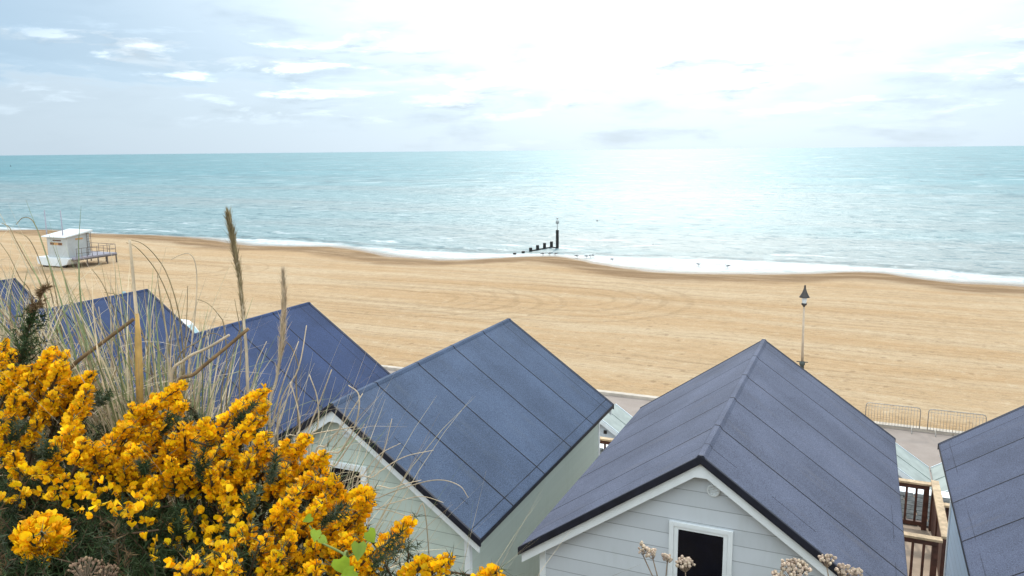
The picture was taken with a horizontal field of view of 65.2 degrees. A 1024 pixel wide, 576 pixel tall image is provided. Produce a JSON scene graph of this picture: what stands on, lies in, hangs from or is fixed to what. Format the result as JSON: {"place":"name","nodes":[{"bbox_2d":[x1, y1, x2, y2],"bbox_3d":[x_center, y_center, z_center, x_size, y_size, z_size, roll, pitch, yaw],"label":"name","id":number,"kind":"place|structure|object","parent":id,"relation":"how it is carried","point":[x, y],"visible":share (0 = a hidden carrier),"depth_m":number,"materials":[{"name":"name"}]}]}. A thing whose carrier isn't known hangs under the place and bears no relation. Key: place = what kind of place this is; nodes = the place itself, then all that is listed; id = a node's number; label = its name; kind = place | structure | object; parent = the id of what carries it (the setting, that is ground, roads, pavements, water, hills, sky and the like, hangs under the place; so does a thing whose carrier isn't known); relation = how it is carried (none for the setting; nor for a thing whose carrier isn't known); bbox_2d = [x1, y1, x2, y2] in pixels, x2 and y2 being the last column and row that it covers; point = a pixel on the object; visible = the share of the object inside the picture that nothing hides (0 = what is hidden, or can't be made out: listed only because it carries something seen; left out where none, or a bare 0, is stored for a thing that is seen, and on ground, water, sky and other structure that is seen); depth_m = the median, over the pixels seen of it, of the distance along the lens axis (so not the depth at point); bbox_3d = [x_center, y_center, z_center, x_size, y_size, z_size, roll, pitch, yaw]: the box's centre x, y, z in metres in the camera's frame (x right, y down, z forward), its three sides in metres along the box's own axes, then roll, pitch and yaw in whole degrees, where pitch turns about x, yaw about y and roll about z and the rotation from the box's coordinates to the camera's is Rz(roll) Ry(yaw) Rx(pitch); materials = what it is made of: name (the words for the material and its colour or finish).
{"place":"outdoors","nodes":[
{"label":"outdoors","id":0,"kind":"place"},
{"bbox_2d":[0,399,104,559],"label":"hillside","id":1,"kind":"structure","parent":0,"point":[30,466],"depth_m":1.91,"materials":[{"name":"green plant"}]},
{"bbox_2d":[0,223,113,359],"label":"grass tuft","id":2,"kind":"object","parent":1,"relation":"on","point":[61,316],"visible":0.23,"depth_m":2.15,"materials":[{"name":"plant"}]},
{"bbox_2d":[0,217,142,425],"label":"grass tuft","id":3,"kind":"object","parent":1,"relation":"on","point":[14,326],"visible":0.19,"depth_m":2.13,"materials":[{"name":"plant"}]},
{"bbox_2d":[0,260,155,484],"bbox_3d":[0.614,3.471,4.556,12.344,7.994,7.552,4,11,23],"label":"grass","id":4,"kind":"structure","parent":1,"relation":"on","point":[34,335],"depth_m":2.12,"materials":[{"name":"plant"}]},
{"bbox_2d":[67,556,119,575],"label":"dried flower","id":5,"kind":"object","parent":1,"relation":"on","point":[97,567],"visible":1,"depth_m":1.16,"materials":[{"name":"beige plant"}]},
{"bbox_2d":[0,262,262,508],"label":"grass tuft","id":6,"kind":"object","parent":1,"relation":"on","point":[47,433],"visible":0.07,"depth_m":2.01,"materials":[{"name":"plant"}]},
{"bbox_2d":[57,318,134,496],"bbox_3d":[-0.978,0.281,1.902,0.185,0.424,0.047,-4,10,-20],"label":"dead stem","id":7,"kind":"object","parent":6,"relation":"on","point":[90,351],"visible":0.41,"depth_m":1.88,"materials":[{"name":"beige plant"}]},
{"bbox_2d":[0,201,395,564],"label":"grass tuft","id":8,"kind":"object","parent":1,"relation":"on","point":[125,388],"visible":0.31,"depth_m":2.09,"materials":[{"name":"plant"}]},
{"bbox_2d":[0,281,512,575],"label":"gorse bush","id":9,"kind":"object","parent":1,"relation":"on","point":[126,530],"visible":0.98,"depth_m":1.39,"materials":[{"name":"yellow plant"}]},
{"bbox_2d":[0,277,523,575],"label":"grass tuft","id":10,"kind":"object","parent":1,"relation":"on","point":[190,393],"visible":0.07,"depth_m":2.14,"materials":[{"name":"plant"}]},
{"bbox_2d":[128,240,143,403],"bbox_3d":[-0.894,0.306,1.940,0.021,0.838,0.116,-4,10,-17],"label":"reed stalk","id":11,"kind":"object","parent":10,"relation":"on","point":[139,370],"visible":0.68,"depth_m":1.91,"materials":[{"name":"plant"}]},
{"bbox_2d":[170,334,229,498],"bbox_3d":[-0.771,0.462,2.029,0.150,0.702,0.044,-5,11,-22],"label":"dead stem","id":12,"kind":"object","parent":10,"relation":"on","point":[193,354],"visible":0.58,"depth_m":1.98,"materials":[{"name":"plant"}]},
{"bbox_2d":[175,327,249,502],"bbox_3d":[-0.696,0.492,1.915,0.176,0.807,0.045,-4,10,-20],"label":"dead stem","id":13,"kind":"object","parent":10,"relation":"on","point":[216,355],"visible":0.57,"depth_m":1.86,"materials":[{"name":"brown plant"}]},
{"bbox_2d":[2,279,537,573],"bbox_3d":[-0.477,0.802,2.005,1.291,1.626,1.281,-4,10,-17],"label":"grass tuft","id":14,"kind":"object","parent":1,"relation":"on","point":[348,486],"visible":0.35,"depth_m":2.01,"materials":[{"name":"plant"}]},
{"bbox_2d":[268,265,291,443],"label":"plume grass","id":15,"kind":"object","parent":1,"relation":"on","point":[283,325],"depth_m":1.92,"materials":[{"name":"plant"}]},
{"bbox_2d":[303,513,375,575],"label":"bindweed","id":16,"kind":"object","parent":1,"relation":"on","point":[343,566],"visible":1,"depth_m":1.13,"materials":[{"name":"green plant"}]},
{"bbox_2d":[249,325,537,569],"bbox_3d":[-0.512,0.809,1.980,1.302,1.426,1.362,7,13,39],"label":"grass tuft","id":17,"kind":"object","parent":1,"relation":"on","point":[298,416],"visible":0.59,"depth_m":1.93,"materials":[{"name":"plant"}]},
{"bbox_2d":[352,419,635,575],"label":"grass tuft","id":18,"kind":"object","parent":1,"relation":"on","point":[361,476],"visible":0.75,"depth_m":1.76,"materials":[{"name":"plant"}]},
{"bbox_2d":[638,541,672,575],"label":"dried flower","id":19,"kind":"object","parent":1,"relation":"on","point":[667,558],"visible":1,"depth_m":1.74,"materials":[{"name":"beige plant"}]},
{"bbox_2d":[675,555,695,575],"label":"dried flower","id":20,"kind":"object","parent":1,"relation":"on","point":[686,561],"visible":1,"depth_m":1.70,"materials":[{"name":"beige plant"}]},
{"bbox_2d":[771,558,811,575],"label":"dried flower","id":21,"kind":"object","parent":1,"relation":"on","point":[802,565],"visible":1,"depth_m":1.70,"materials":[{"name":"beige plant"}]},
{"bbox_2d":[818,554,836,575],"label":"dried flower","id":22,"kind":"object","parent":1,"relation":"on","point":[827,558],"visible":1,"depth_m":1.72,"materials":[{"name":"beige plant"}]},
{"bbox_2d":[834,563,862,575],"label":"dried flower","id":23,"kind":"object","parent":1,"relation":"on","point":[852,571],"visible":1,"depth_m":1.74,"materials":[{"name":"beige plant"}]},
{"bbox_2d":[222,207,259,530],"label":"plume grass","id":24,"kind":"object","parent":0,"point":[232,233],"depth_m":1.90,"materials":[{"name":"plant"}]},
{"bbox_2d":[0,146,1023,284],"bbox_3d":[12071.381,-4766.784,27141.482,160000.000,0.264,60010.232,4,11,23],"label":"sea","id":25,"kind":"structure","parent":0,"point":[955,213],"depth_m":198.19,"materials":[{"name":"liquid"}]},
{"bbox_2d":[0,230,1023,430],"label":"sand","id":26,"kind":"structure","parent":0,"point":[925,345],"depth_m":62.52,"materials":[{"name":"beige sand"}]},
{"bbox_2d":[37,210,116,267],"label":"lifeguard cabin","id":27,"kind":"object","parent":26,"relation":"on","point":[68,238],"visible":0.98,"depth_m":89.30,"materials":[{"name":"wood"}]},
{"bbox_2d":[513,221,558,254],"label":"groyne","id":28,"kind":"object","parent":26,"relation":"on","point":[551,242],"visible":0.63,"depth_m":106.95,"materials":[{"name":"black wood"}]},
{"bbox_2d":[0,0,1023,155],"label":"sky","id":29,"kind":"structure","parent":0,"point":[78,77],"materials":[{"name":"white"}]},
{"bbox_2d":[386,369,952,479],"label":"promenade","id":30,"kind":"structure","parent":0,"point":[922,446],"depth_m":33.38,"materials":[{"name":"concrete"}]},
{"bbox_2d":[181,319,197,332],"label":"parked van","id":31,"kind":"object","parent":30,"relation":"on","point":[189,325],"visible":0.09,"depth_m":47.98,"materials":[{"name":"white paint"}]},
{"bbox_2d":[600,404,631,437],"bbox_3d":[3.453,5.772,28.684,2.480,2.842,1.888,4,11,23],"label":"beach hut","id":32,"kind":"object","parent":30,"relation":"on","point":[615,422],"visible":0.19,"depth_m":27.96,"materials":[{"name":"white wood"}]},
{"bbox_2d":[382,365,963,435],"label":"kerb","id":33,"kind":"structure","parent":30,"relation":"on","point":[649,397],"depth_m":34.94,"materials":[{"name":"concrete"}]},
{"bbox_2d":[600,444,949,497],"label":"retaining wall","id":34,"kind":"structure","parent":30,"relation":"on","point":[921,491],"depth_m":18.91,"materials":[{"name":"white paint"}]},
{"bbox_2d":[796,285,809,368],"bbox_3d":[12.719,2.894,35.148,0.449,6.150,0.447,-4,10,-20],"label":"street lamp","id":35,"kind":"object","parent":30,"relation":"on","point":[804,295],"visible":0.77,"depth_m":34.86,"materials":[{"name":"grey metal"}]},
{"bbox_2d":[865,402,920,433],"bbox_3d":[16.325,5.569,34.322,2.156,1.107,0.516,4,11,23],"label":"crowd barrier","id":36,"kind":"object","parent":30,"relation":"on","point":[895,415],"visible":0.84,"depth_m":34.28,"materials":[{"name":"metal"}]},
{"bbox_2d":[895,442,931,489],"bbox_3d":[11.607,6.347,24.887,2.480,2.842,2.338,4,11,23],"label":"beach hut","id":37,"kind":"object","parent":30,"relation":"on","point":[911,466],"visible":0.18,"depth_m":24.45,"materials":[{"name":"white wood"}]},
{"bbox_2d":[930,462,948,491],"bbox_3d":[13.924,6.497,23.883,2.480,2.842,2.338,4,11,23],"label":"beach hut","id":38,"kind":"object","parent":30,"relation":"on","point":[937,472],"visible":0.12,"depth_m":24.43,"materials":[{"name":"white wood"}]},
{"bbox_2d":[927,409,986,436],"bbox_3d":[18.541,5.713,33.361,2.156,1.107,0.516,4,11,23],"label":"crowd barrier","id":39,"kind":"object","parent":30,"relation":"on","point":[953,420],"visible":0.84,"depth_m":33.52,"materials":[{"name":"metal"}]},
{"bbox_2d":[600,448,949,527],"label":"path","id":40,"kind":"structure","parent":0,"point":[910,505],"depth_m":18.16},
{"bbox_2d":[903,497,937,575],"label":"terrace","id":41,"kind":"structure","parent":0,"point":[917,555],"depth_m":16.06,"materials":[{"name":"beige wood"}]},
{"bbox_2d":[0,278,45,316],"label":"beach lodge","id":42,"kind":"structure","parent":41,"relation":"on","point":[13,306],"depth_m":22.21,"materials":[{"name":"blue fabric"}]},
{"bbox_2d":[0,289,191,364],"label":"beach lodge","id":43,"kind":"structure","parent":41,"relation":"on","point":[102,304],"depth_m":19.23,"materials":[{"name":"blue fabric"}]},
{"bbox_2d":[75,302,390,449],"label":"beach lodge","id":44,"kind":"structure","parent":41,"relation":"on","point":[324,342],"depth_m":16.39,"materials":[{"name":"blue fabric"}]},
{"bbox_2d":[260,318,613,575],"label":"beach lodge","id":45,"kind":"structure","parent":41,"relation":"on","point":[522,431],"depth_m":12.33,"materials":[{"name":"fabric"}]},
{"bbox_2d":[328,460,370,542],"bbox_3d":[-2.384,3.047,11.456,0.820,1.120,0.068,4,11,23],"label":"window","id":46,"kind":"structure","parent":45,"relation":"in","point":[338,466],"depth_m":11.38,"materials":[{"name":"white paint"}]},
{"bbox_2d":[600,436,613,448],"bbox_3d":[2.044,4.197,19.895,5.170,1.050,0.150,4,11,23],"label":"balustrade","id":47,"kind":"object","parent":41,"relation":"on","point":[605,440],"depth_m":19.67,"materials":[{"name":"beige wood"}]},
{"bbox_2d":[518,339,907,575],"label":"beach lodge","id":48,"kind":"structure","parent":41,"relation":"on","point":[763,457],"depth_m":10.08,"materials":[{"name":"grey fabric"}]},
{"bbox_2d":[668,520,732,575],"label":"window","id":49,"kind":"structure","parent":48,"relation":"in","point":[710,548],"depth_m":9.44,"materials":[{"name":"white paint"}]},
{"bbox_2d":[899,478,931,530],"bbox_3d":[6.633,4.495,17.906,4.890,1.050,0.150,4,11,23],"label":"balustrade","id":50,"kind":"object","parent":41,"relation":"on","point":[917,485],"visible":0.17,"depth_m":17.00,"materials":[{"name":"brown wood"}]},
{"bbox_2d":[904,531,942,575],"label":"balustrade","id":51,"kind":"object","parent":41,"relation":"on","point":[932,541],"visible":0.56,"depth_m":14.58,"materials":[{"name":"brown wood"}]},
{"bbox_2d":[928,480,947,575],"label":"handrail","id":52,"kind":"object","parent":41,"relation":"on","point":[938,525],"visible":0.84,"depth_m":15.61,"materials":[{"name":"beige wood"}]},
{"bbox_2d":[943,502,949,521],"bbox_3d":[9.882,4.891,15.422,2.880,1.050,0.150,4,11,23],"label":"balustrade","id":53,"kind":"object","parent":41,"relation":"on","point":[946,505],"visible":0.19,"depth_m":15.86,"materials":[{"name":"brown wood"}]},
{"bbox_2d":[937,405,1023,575],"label":"beach lodge","id":54,"kind":"structure","parent":41,"relation":"on","point":[983,465],"depth_m":11.32,"materials":[{"name":"fabric"}]}
]}

